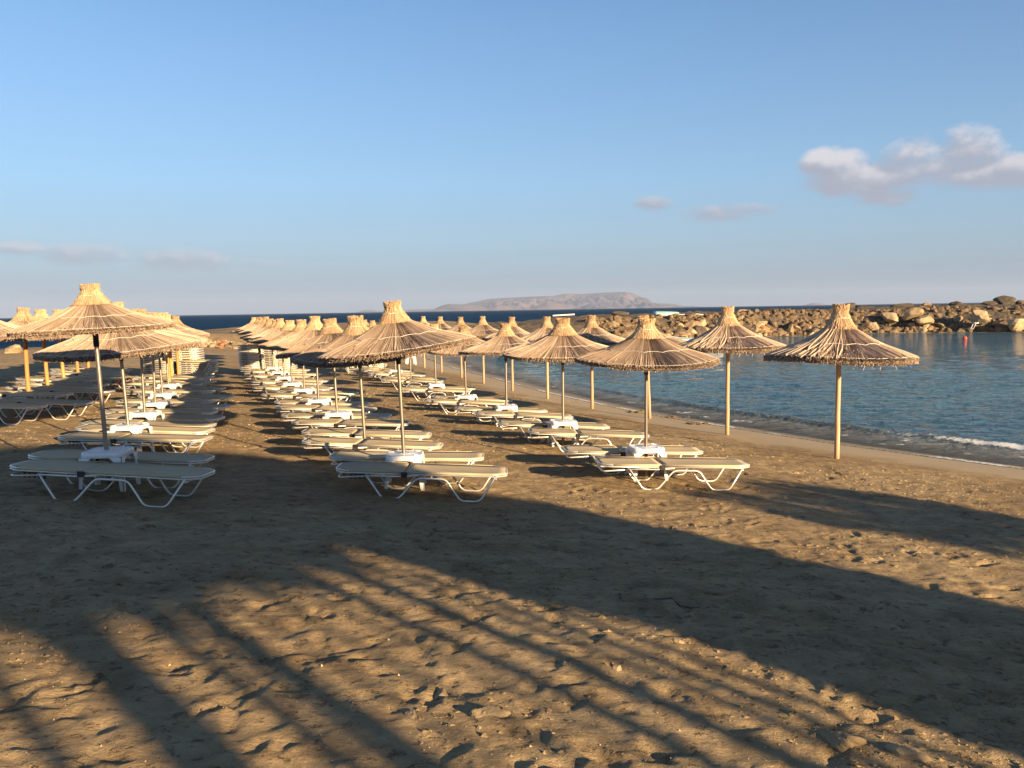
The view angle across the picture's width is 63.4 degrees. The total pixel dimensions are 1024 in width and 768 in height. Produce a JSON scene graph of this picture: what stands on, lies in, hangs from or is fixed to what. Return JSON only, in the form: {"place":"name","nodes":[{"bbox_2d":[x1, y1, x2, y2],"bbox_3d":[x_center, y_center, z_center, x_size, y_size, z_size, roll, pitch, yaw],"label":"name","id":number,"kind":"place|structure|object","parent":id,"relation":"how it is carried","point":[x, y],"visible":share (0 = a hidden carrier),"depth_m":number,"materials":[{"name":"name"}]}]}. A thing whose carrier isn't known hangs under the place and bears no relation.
{"place":"outdoors","nodes":[
{"label":"outdoors","id":0,"kind":"place"},
{"bbox_2d":[0,321,1023,767],"bbox_3d":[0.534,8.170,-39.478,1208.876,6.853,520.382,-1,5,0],"label":"sand beach","id":1,"kind":"structure","parent":0,"point":[116,709],"depth_m":5.71,"materials":[{"name":"sand"}]},
{"bbox_2d":[0,320,32,341],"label":"thatched parasol","id":2,"kind":"object","parent":1,"relation":"on","point":[5,327],"visible":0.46,"depth_m":14.83,"materials":[{"name":"wicker"}]},
{"bbox_2d":[0,403,47,424],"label":"sun lounger","id":3,"kind":"object","parent":1,"relation":"on","point":[26,406],"visible":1,"depth_m":14.74,"materials":[{"name":"metal"}]},
{"bbox_2d":[0,391,73,410],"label":"sun lounger","id":4,"kind":"object","parent":1,"relation":"on","point":[33,394],"visible":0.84,"depth_m":16.93,"materials":[{"name":"metal"}]},
{"bbox_2d":[1,307,75,397],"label":"thatched parasol","id":5,"kind":"object","parent":1,"relation":"on","point":[23,316],"visible":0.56,"depth_m":17.28,"materials":[{"name":"wicker"}]},
{"bbox_2d":[33,309,49,397],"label":"thatched parasol","id":6,"kind":"object","parent":1,"relation":"on","point":[40,314],"visible":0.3,"depth_m":19.10,"materials":[{"name":"wicker"}]},
{"bbox_2d":[0,397,92,419],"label":"sun lounger","id":7,"kind":"object","parent":1,"relation":"on","point":[61,402],"visible":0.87,"depth_m":15.73,"materials":[{"name":"metal"}]},
{"bbox_2d":[5,385,97,399],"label":"sun lounger","id":8,"kind":"object","parent":1,"relation":"on","point":[14,388],"visible":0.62,"depth_m":18.75,"materials":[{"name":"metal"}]},
{"bbox_2d":[15,377,96,382],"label":"sun lounger","id":9,"kind":"object","parent":1,"relation":"on","point":[87,380],"visible":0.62,"depth_m":20.71,"materials":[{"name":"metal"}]},
{"bbox_2d":[21,381,108,397],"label":"sun lounger","id":10,"kind":"object","parent":1,"relation":"on","point":[65,383],"visible":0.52,"depth_m":19.69,"materials":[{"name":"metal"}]},
{"bbox_2d":[18,388,114,405],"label":"sun lounger","id":11,"kind":"object","parent":1,"relation":"on","point":[79,390],"visible":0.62,"depth_m":18.03,"materials":[{"name":"metal"}]},
{"bbox_2d":[50,372,125,385],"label":"sun lounger","id":12,"kind":"object","parent":1,"relation":"on","point":[55,374],"visible":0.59,"depth_m":22.82,"materials":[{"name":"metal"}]},
{"bbox_2d":[7,283,176,487],"bbox_3d":[-4.383,0.037,8.833,1.610,2.211,1.608,-3,5,0],"label":"thatched parasol","id":13,"kind":"object","parent":1,"relation":"on","point":[93,310],"visible":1,"depth_m":8.46,"materials":[{"name":"wicker"}]},
{"bbox_2d":[58,375,137,390],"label":"sun lounger","id":14,"kind":"object","parent":1,"relation":"on","point":[115,378],"visible":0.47,"depth_m":21.87,"materials":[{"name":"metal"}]},
{"bbox_2d":[77,446,140,491],"bbox_3d":[-4.330,0.914,8.911,0.476,0.432,0.476,-1,5,-5],"label":"side table","id":15,"kind":"object","parent":1,"relation":"on","point":[114,453],"visible":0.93,"depth_m":8.72,"materials":[{"name":"white plastic"}]},
{"bbox_2d":[10,459,214,507],"bbox_3d":[-4.032,1.003,8.402,1.943,0.328,0.620,3,3,1],"label":"sun lounger","id":16,"kind":"object","parent":1,"relation":"on","point":[39,468],"visible":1,"depth_m":8.27,"materials":[{"name":"metal"}]},
{"bbox_2d":[32,302,200,445],"bbox_3d":[-5.446,-0.070,11.618,2.140,2.164,2.124,-3,5,0],"label":"thatched parasol","id":17,"kind":"object","parent":1,"relation":"on","point":[113,346],"visible":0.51,"depth_m":10.97,"materials":[{"name":"wicker"}]},
{"bbox_2d":[28,449,214,487],"bbox_3d":[-4.408,0.964,9.406,1.943,0.328,0.620,2,3,-3],"label":"sun lounger","id":18,"kind":"object","parent":1,"relation":"on","point":[162,458],"visible":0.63,"depth_m":9.32,"materials":[{"name":"metal"}]},
{"bbox_2d":[107,422,154,451],"bbox_3d":[-5.383,0.782,11.695,0.476,0.432,0.476,-1,5,-1],"label":"side table","id":19,"kind":"object","parent":1,"relation":"on","point":[134,427],"visible":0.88,"depth_m":11.50,"materials":[{"name":"white plastic"}]},
{"bbox_2d":[58,432,212,462],"bbox_3d":[-5.072,0.862,11.210,1.943,0.328,0.620,1,4,-2],"label":"sun lounger","id":20,"kind":"object","parent":1,"relation":"on","point":[82,438],"visible":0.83,"depth_m":11.06,"materials":[{"name":"metal"}]},
{"bbox_2d":[75,424,214,452],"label":"sun lounger","id":21,"kind":"object","parent":1,"relation":"on","point":[166,429],"visible":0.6,"depth_m":12.12,"materials":[{"name":"metal"}]},
{"bbox_2d":[125,410,164,419],"bbox_3d":[-5.886,0.658,13.317,0.476,0.432,0.476,-1,5,-2],"label":"side table","id":22,"kind":"object","parent":1,"relation":"on","point":[150,414],"visible":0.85,"depth_m":13.14,"materials":[{"name":"white plastic"}]},
{"bbox_2d":[81,419,216,446],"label":"sun lounger","id":23,"kind":"object","parent":1,"relation":"on","point":[173,423],"visible":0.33,"depth_m":12.89,"materials":[{"name":"metal"}]},
{"bbox_2d":[138,401,171,408],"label":"side table","id":24,"kind":"object","parent":1,"relation":"on","point":[157,404],"visible":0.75,"depth_m":14.99,"materials":[{"name":"white plastic"}]},
{"bbox_2d":[105,408,217,414],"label":"sun lounger","id":25,"kind":"object","parent":1,"relation":"on","point":[177,411],"visible":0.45,"depth_m":14.69,"materials":[{"name":"metal"}]},
{"bbox_2d":[121,381,203,393],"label":"sun lounger","id":26,"kind":"object","parent":1,"relation":"on","point":[133,383],"visible":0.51,"depth_m":20.65,"materials":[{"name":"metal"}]},
{"bbox_2d":[148,392,178,398],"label":"side table","id":27,"kind":"object","parent":1,"relation":"on","point":[166,395],"visible":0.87,"depth_m":17.01,"materials":[{"name":"white plastic"}]},
{"bbox_2d":[106,412,224,433],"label":"sun lounger","id":28,"kind":"object","parent":1,"relation":"on","point":[189,417],"visible":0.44,"depth_m":13.70,"materials":[{"name":"metal"}]},
{"bbox_2d":[115,398,216,405],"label":"sun lounger","id":29,"kind":"object","parent":1,"relation":"on","point":[174,401],"visible":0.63,"depth_m":16.68,"materials":[{"name":"metal"}]},
{"bbox_2d":[129,375,203,382],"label":"sun lounger","id":30,"kind":"object","parent":1,"relation":"on","point":[164,377],"visible":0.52,"depth_m":22.75,"materials":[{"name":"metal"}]},
{"bbox_2d":[130,308,204,419],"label":"thatched parasol","id":31,"kind":"object","parent":1,"relation":"on","point":[143,311],"visible":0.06,"depth_m":13.23,"materials":[{"name":"wicker"}]},
{"bbox_2d":[126,388,214,394],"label":"sun lounger","id":32,"kind":"object","parent":1,"relation":"on","point":[138,391],"visible":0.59,"depth_m":18.75,"materials":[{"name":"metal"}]},
{"bbox_2d":[122,403,230,414],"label":"sun lounger","id":33,"kind":"object","parent":1,"relation":"on","point":[192,406],"visible":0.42,"depth_m":15.60,"materials":[{"name":"metal"}]},
{"bbox_2d":[146,312,207,408],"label":"thatched parasol","id":34,"kind":"object","parent":1,"relation":"on","point":[153,358],"visible":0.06,"depth_m":15.11,"materials":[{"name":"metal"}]},
{"bbox_2d":[139,378,216,385],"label":"sun lounger","id":35,"kind":"object","parent":1,"relation":"on","point":[186,380],"visible":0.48,"depth_m":21.81,"materials":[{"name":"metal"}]},
{"bbox_2d":[140,385,225,398],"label":"sun lounger","id":36,"kind":"object","parent":1,"relation":"on","point":[220,388],"visible":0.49,"depth_m":19.84,"materials":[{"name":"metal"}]},
{"bbox_2d":[158,312,209,388],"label":"thatched parasol","id":37,"kind":"object","parent":1,"relation":"on","point":[190,331],"visible":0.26,"depth_m":19.19,"materials":[{"name":"wicker"}]},
{"bbox_2d":[137,393,233,408],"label":"sun lounger","id":38,"kind":"object","parent":1,"relation":"on","point":[204,396],"visible":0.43,"depth_m":17.64,"materials":[{"name":"metal"}]},
{"bbox_2d":[155,370,217,379],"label":"sun lounger","id":39,"kind":"object","parent":1,"relation":"on","point":[214,371],"visible":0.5,"depth_m":25.55,"materials":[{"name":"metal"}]},
{"bbox_2d":[155,368,217,379],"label":"sun lounger","id":40,"kind":"object","parent":1,"relation":"on","point":[192,370],"visible":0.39,"depth_m":25.56,"materials":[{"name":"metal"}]},
{"bbox_2d":[155,364,217,374],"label":"sun lounger","id":41,"kind":"object","parent":40,"relation":"on","point":[163,367],"visible":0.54,"depth_m":25.56,"materials":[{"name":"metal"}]},
{"bbox_2d":[151,362,217,373],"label":"sun lounger","id":42,"kind":"object","parent":41,"relation":"on","point":[190,364],"visible":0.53,"depth_m":25.55,"materials":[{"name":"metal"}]},
{"bbox_2d":[155,360,217,371],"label":"sun lounger","id":43,"kind":"object","parent":42,"relation":"on","point":[181,362],"visible":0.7,"depth_m":25.53,"materials":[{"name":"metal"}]},
{"bbox_2d":[240,319,273,369],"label":"thatched parasol","id":44,"kind":"object","parent":1,"relation":"on","point":[267,325],"visible":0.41,"depth_m":27.59,"materials":[{"name":"wicker"}]},
{"bbox_2d":[247,318,284,380],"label":"thatched parasol","id":45,"kind":"object","parent":1,"relation":"on","point":[279,325],"visible":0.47,"depth_m":23.20,"materials":[{"name":"wicker"}]},
{"bbox_2d":[251,320,294,382],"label":"thatched parasol","id":46,"kind":"object","parent":1,"relation":"on","point":[288,326],"visible":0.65,"depth_m":21.09,"materials":[{"name":"wicker"}]},
{"bbox_2d":[258,319,306,399],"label":"thatched parasol","id":47,"kind":"object","parent":1,"relation":"on","point":[300,325],"visible":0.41,"depth_m":18.93,"materials":[{"name":"wicker"}]},
{"bbox_2d":[250,380,322,392],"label":"sun lounger","id":48,"kind":"object","parent":1,"relation":"on","point":[259,382],"visible":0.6,"depth_m":22.87,"materials":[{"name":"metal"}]},
{"bbox_2d":[252,386,331,399],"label":"sun lounger","id":49,"kind":"object","parent":1,"relation":"on","point":[263,388],"visible":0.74,"depth_m":20.81,"materials":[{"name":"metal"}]},
{"bbox_2d":[265,316,322,418],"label":"thatched parasol","id":50,"kind":"object","parent":1,"relation":"on","point":[312,329],"visible":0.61,"depth_m":16.34,"materials":[{"name":"wicker"}]},
{"bbox_2d":[260,393,349,400],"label":"sun lounger","id":51,"kind":"object","parent":1,"relation":"on","point":[272,396],"visible":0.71,"depth_m":18.49,"materials":[{"name":"plastic"}]},
{"bbox_2d":[275,318,342,427],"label":"thatched parasol","id":52,"kind":"object","parent":1,"relation":"on","point":[330,330],"visible":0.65,"depth_m":14.08,"materials":[{"name":"wicker"}]},
{"bbox_2d":[275,389,358,400],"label":"sun lounger","id":53,"kind":"object","parent":1,"relation":"on","point":[351,393],"visible":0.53,"depth_m":19.69,"materials":[{"name":"plastic"}]},
{"bbox_2d":[274,399,369,412],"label":"sun lounger","id":54,"kind":"object","parent":1,"relation":"on","point":[340,403],"visible":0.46,"depth_m":17.15,"materials":[{"name":"plastic"}]},
{"bbox_2d":[275,404,376,418],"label":"sun lounger","id":55,"kind":"object","parent":1,"relation":"on","point":[297,407],"visible":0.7,"depth_m":16.17,"materials":[{"name":"plastic"}]},
{"bbox_2d":[281,412,391,429],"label":"sun lounger","id":56,"kind":"object","parent":1,"relation":"on","point":[307,415],"visible":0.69,"depth_m":14.81,"materials":[{"name":"plastic"}]},
{"bbox_2d":[322,410,353,436],"bbox_3d":[-3.029,0.696,14.460,0.476,0.432,0.476,-1,5,-1],"label":"side table","id":57,"kind":"object","parent":1,"relation":"on","point":[345,414],"visible":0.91,"depth_m":14.25,"materials":[{"name":"white plastic"}]},
{"bbox_2d":[291,418,409,438],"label":"sun lounger","id":58,"kind":"object","parent":1,"relation":"on","point":[310,422],"visible":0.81,"depth_m":13.78,"materials":[{"name":"plastic"}]},
{"bbox_2d":[290,315,423,449],"bbox_3d":[-2.190,0.049,12.039,1.935,2.099,1.928,-3,5,0],"label":"thatched parasol","id":59,"kind":"object","parent":1,"relation":"on","point":[356,326],"visible":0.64,"depth_m":11.67,"materials":[{"name":"wicker"}]},
{"bbox_2d":[301,428,431,451],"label":"sun lounger","id":60,"kind":"object","parent":1,"relation":"on","point":[339,432],"visible":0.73,"depth_m":12.53,"materials":[{"name":"plastic"}]},
{"bbox_2d":[302,436,442,468],"bbox_3d":[-1.949,0.966,11.628,1.943,0.328,0.620,2,4,2],"label":"sun lounger","id":61,"kind":"object","parent":1,"relation":"on","point":[324,442],"visible":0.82,"depth_m":11.49,"materials":[{"name":"plastic"}]},
{"bbox_2d":[316,300,477,486],"bbox_3d":[-1.337,0.136,9.955,1.911,2.277,1.910,-3,5,0],"label":"thatched parasol","id":62,"kind":"object","parent":1,"relation":"on","point":[397,332],"visible":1,"depth_m":9.43,"materials":[{"name":"wicker"}]},
{"bbox_2d":[384,450,425,490],"bbox_3d":[-1.291,1.045,10.036,0.476,0.432,0.476,-1,5,-3],"label":"side table","id":63,"kind":"object","parent":1,"relation":"on","point":[415,456],"visible":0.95,"depth_m":9.83,"materials":[{"name":"white plastic"}]},
{"bbox_2d":[329,450,483,483],"bbox_3d":[-1.327,1.055,10.548,1.943,0.328,0.620,1,4,-1],"label":"sun lounger","id":64,"kind":"object","parent":1,"relation":"on","point":[434,456],"visible":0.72,"depth_m":10.45,"materials":[{"name":"plastic"}]},
{"bbox_2d":[381,378,443,389],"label":"sun lounger","id":65,"kind":"object","parent":1,"relation":"on","point":[389,380],"visible":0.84,"depth_m":25.58,"materials":[{"name":"plastic"}]},
{"bbox_2d":[336,461,507,501],"bbox_3d":[-1.027,1.118,9.528,1.943,0.328,0.620,2,4,-1],"label":"sun lounger","id":66,"kind":"object","parent":1,"relation":"on","point":[364,469],"visible":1,"depth_m":9.39,"materials":[{"name":"metal"}]},
{"bbox_2d":[402,387,469,400],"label":"sun lounger","id":67,"kind":"object","parent":1,"relation":"on","point":[421,389],"visible":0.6,"depth_m":22.26,"materials":[{"name":"plastic"}]},
{"bbox_2d":[427,326,484,404],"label":"thatched parasol","id":68,"kind":"object","parent":1,"relation":"on","point":[452,352],"visible":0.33,"depth_m":19.08,"materials":[{"name":"wicker"}]},
{"bbox_2d":[447,317,471,377],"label":"thatched parasol","id":69,"kind":"object","parent":1,"relation":"on","point":[460,322],"visible":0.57,"depth_m":33.31,"materials":[{"name":"wicker"}]},
{"bbox_2d":[424,398,504,416],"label":"sun lounger","id":70,"kind":"object","parent":1,"relation":"on","point":[445,401],"visible":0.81,"depth_m":18.95,"materials":[{"name":"plastic"}]},
{"bbox_2d":[433,395,512,410],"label":"sun lounger","id":71,"kind":"object","parent":1,"relation":"on","point":[479,398],"visible":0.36,"depth_m":20.23,"materials":[{"name":"metal"}]},
{"bbox_2d":[468,316,498,383],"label":"thatched parasol","id":72,"kind":"object","parent":1,"relation":"on","point":[482,328],"visible":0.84,"depth_m":30.61,"materials":[{"name":"wicker"}]},
{"bbox_2d":[469,705,510,717],"bbox_3d":[-0.102,1.549,3.910,0.195,0.076,0.103,-2,5,-16],"label":"stone","id":73,"kind":"object","parent":1,"relation":"on","point":[486,711],"visible":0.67,"depth_m":3.88,"materials":[{"name":"stone"}]},
{"bbox_2d":[458,323,529,419],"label":"thatched parasol","id":74,"kind":"object","parent":1,"relation":"on","point":[503,339],"visible":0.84,"depth_m":16.54,"materials":[{"name":"wicker"}]},
{"bbox_2d":[455,406,547,423],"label":"sun lounger","id":75,"kind":"object","parent":1,"relation":"on","point":[469,409],"visible":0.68,"depth_m":17.39,"materials":[{"name":"metal"}]},
{"bbox_2d":[483,317,529,390],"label":"thatched parasol","id":76,"kind":"object","parent":1,"relation":"on","point":[519,332],"visible":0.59,"depth_m":27.97,"materials":[{"name":"wicker"}]},
{"bbox_2d":[495,404,518,425],"bbox_3d":[-0.112,0.647,17.024,0.476,0.432,0.476,-1,5,-3],"label":"side table","id":77,"kind":"object","parent":1,"relation":"on","point":[500,407],"visible":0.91,"depth_m":16.80,"materials":[{"name":"white plastic"}]},
{"bbox_2d":[5,432,1010,767],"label":"grit","id":78,"kind":"object","parent":1,"relation":"on","point":[527,644],"visible":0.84,"depth_m":4.47,"materials":[{"name":"stone"}]},
{"bbox_2d":[475,410,572,429],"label":"sun lounger","id":79,"kind":"object","parent":1,"relation":"on","point":[496,414],"visible":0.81,"depth_m":16.28,"materials":[{"name":"metal"}]},
{"bbox_2d":[520,316,552,398],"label":"thatched parasol","id":80,"kind":"object","parent":1,"relation":"on","point":[545,328],"visible":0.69,"depth_m":25.30,"materials":[{"name":"wicker"}]},
{"bbox_2d":[498,419,609,444],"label":"sun lounger","id":81,"kind":"object","parent":1,"relation":"on","point":[515,424],"visible":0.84,"depth_m":14.22,"materials":[{"name":"metal"}]},
{"bbox_2d":[502,317,608,444],"bbox_3d":[0.851,-0.032,13.876,2.018,2.160,2.013,-1,5,0],"label":"thatched parasol","id":82,"kind":"object","parent":1,"relation":"on","point":[562,342],"visible":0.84,"depth_m":13.42,"materials":[{"name":"wicker"}]},
{"bbox_2d":[547,418,579,446],"bbox_3d":[0.860,0.821,13.952,0.476,0.432,0.476,-1,5,-6],"label":"side table","id":83,"kind":"object","parent":1,"relation":"on","point":[557,423],"visible":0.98,"depth_m":13.75,"materials":[{"name":"white plastic"}]},
{"bbox_2d":[528,428,649,454],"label":"sun lounger","id":84,"kind":"object","parent":1,"relation":"on","point":[546,433],"visible":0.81,"depth_m":13.26,"materials":[{"name":"metal"}]},
{"bbox_2d":[576,315,624,408],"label":"thatched parasol","id":85,"kind":"object","parent":1,"relation":"on","point":[592,330],"visible":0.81,"depth_m":22.45,"materials":[{"name":"wicker"}]},
{"bbox_2d":[562,445,702,474],"bbox_3d":[1.685,1.065,11.656,1.943,0.328,0.620,1,5,-3],"label":"sun lounger","id":86,"kind":"object","parent":1,"relation":"on","point":[590,450],"visible":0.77,"depth_m":11.49,"materials":[{"name":"metal"}]},
{"bbox_2d":[624,443,667,480],"bbox_3d":[1.802,1.046,11.165,0.476,0.432,0.476,-2,5,-7],"label":"side table","id":87,"kind":"object","parent":1,"relation":"on","point":[639,450],"visible":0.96,"depth_m":10.97,"materials":[{"name":"white plastic"}]},
{"bbox_2d":[574,318,719,476],"bbox_3d":[1.794,0.197,11.088,1.915,2.155,1.912,-1,5,0],"label":"thatched parasol","id":88,"kind":"object","parent":1,"relation":"on","point":[646,347],"visible":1,"depth_m":10.58,"materials":[{"name":"wicker"}]},
{"bbox_2d":[626,315,686,417],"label":"thatched parasol","id":89,"kind":"object","parent":1,"relation":"on","point":[675,340],"visible":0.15,"depth_m":20.73,"materials":[{"name":"wicker"}]},
{"bbox_2d":[595,456,749,490],"bbox_3d":[2.044,1.148,10.652,1.943,0.328,0.620,1,4,-3],"label":"sun lounger","id":90,"kind":"object","parent":1,"relation":"on","point":[621,464],"visible":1,"depth_m":10.51,"materials":[{"name":"metal"}]},
{"bbox_2d":[678,306,785,434],"bbox_3d":[4.571,-0.266,17.569,2.362,2.753,2.363,-1,5,0],"label":"thatched parasol","id":91,"kind":"object","parent":1,"relation":"on","point":[727,334],"visible":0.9,"depth_m":16.97,"materials":[{"name":"wicker"}]},
{"bbox_2d":[763,304,918,458],"bbox_3d":[5.564,-0.028,14.139,2.462,2.676,2.464,-1,5,0],"label":"thatched parasol","id":92,"kind":"object","parent":1,"relation":"on","point":[839,339],"visible":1,"depth_m":13.54,"materials":[{"name":"wicker"}]},
{"bbox_2d":[818,731,866,752],"bbox_3d":[1.492,1.618,3.765,0.159,0.098,0.177,-11,4,-22],"label":"stone","id":93,"kind":"object","parent":1,"relation":"on","point":[840,741],"visible":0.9,"depth_m":3.71,"materials":[{"name":"stone"}]},
{"bbox_2d":[885,743,932,762],"bbox_3d":[1.747,1.630,3.664,0.190,0.093,0.131,-14,-7,30],"label":"stone","id":94,"kind":"object","parent":1,"relation":"on","point":[908,752],"visible":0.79,"depth_m":3.62,"materials":[{"name":"stone"}]},
{"bbox_2d":[0,303,1023,469],"bbox_3d":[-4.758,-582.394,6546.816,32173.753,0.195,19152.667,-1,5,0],"label":"sea","id":95,"kind":"structure","parent":0,"point":[953,390],"depth_m":30.07,"materials":[{"name":"liquid"}]},
{"bbox_2d":[0,0,1023,317],"label":"sky","id":96,"kind":"structure","parent":0,"point":[174,157],"materials":[{"name":"blue"}]},
{"bbox_2d":[530,301,571,309],"bbox_3d":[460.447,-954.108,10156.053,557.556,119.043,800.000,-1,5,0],"label":"headland hill","id":97,"kind":"structure","parent":0,"point":[547,305],"depth_m":9928.28,"materials":[{"name":"stone"}]},
{"bbox_2d":[418,292,698,311],"bbox_3d":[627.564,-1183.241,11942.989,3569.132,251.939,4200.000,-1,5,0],"label":"distant island","id":98,"kind":"structure","parent":0,"point":[609,300],"depth_m":10979.15,"materials":[{"name":"stone"}]},
{"bbox_2d":[433,304,488,310],"bbox_3d":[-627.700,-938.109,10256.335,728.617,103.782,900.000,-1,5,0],"label":"headland cape","id":99,"kind":"object","parent":98,"relation":"attached to","point":[449,307],"visible":0.87,"depth_m":9992.38,"materials":[{"name":"stone"}]},
{"bbox_2d":[468,304,1023,339],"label":"rubble breakwater","id":100,"kind":"object","parent":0,"point":[577,324],"visible":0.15,"depth_m":82.63,"materials":[{"name":"stone"}]},
{"bbox_2d":[581,304,1023,338],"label":"rubble","id":101,"kind":"object","parent":100,"relation":"on","point":[749,315],"visible":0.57,"depth_m":81.24,"materials":[{"name":"stone"}]},
{"bbox_2d":[902,307,923,320],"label":"boulder","id":102,"kind":"object","parent":101,"relation":"on","point":[913,313],"visible":0.98,"depth_m":81.92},
{"bbox_2d":[970,310,989,325],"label":"boulder","id":103,"kind":"object","parent":101,"relation":"on","point":[981,317],"visible":0.98,"depth_m":79.33,"materials":[{"name":"stone"}]},
{"bbox_2d":[1006,318,1023,331],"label":"boulder","id":104,"kind":"object","parent":101,"relation":"on","point":[1015,325],"visible":1,"depth_m":77.78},
{"bbox_2d":[993,295,1015,304],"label":"boulder","id":105,"kind":"object","parent":100,"relation":"on","point":[1003,299],"visible":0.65,"depth_m":111.02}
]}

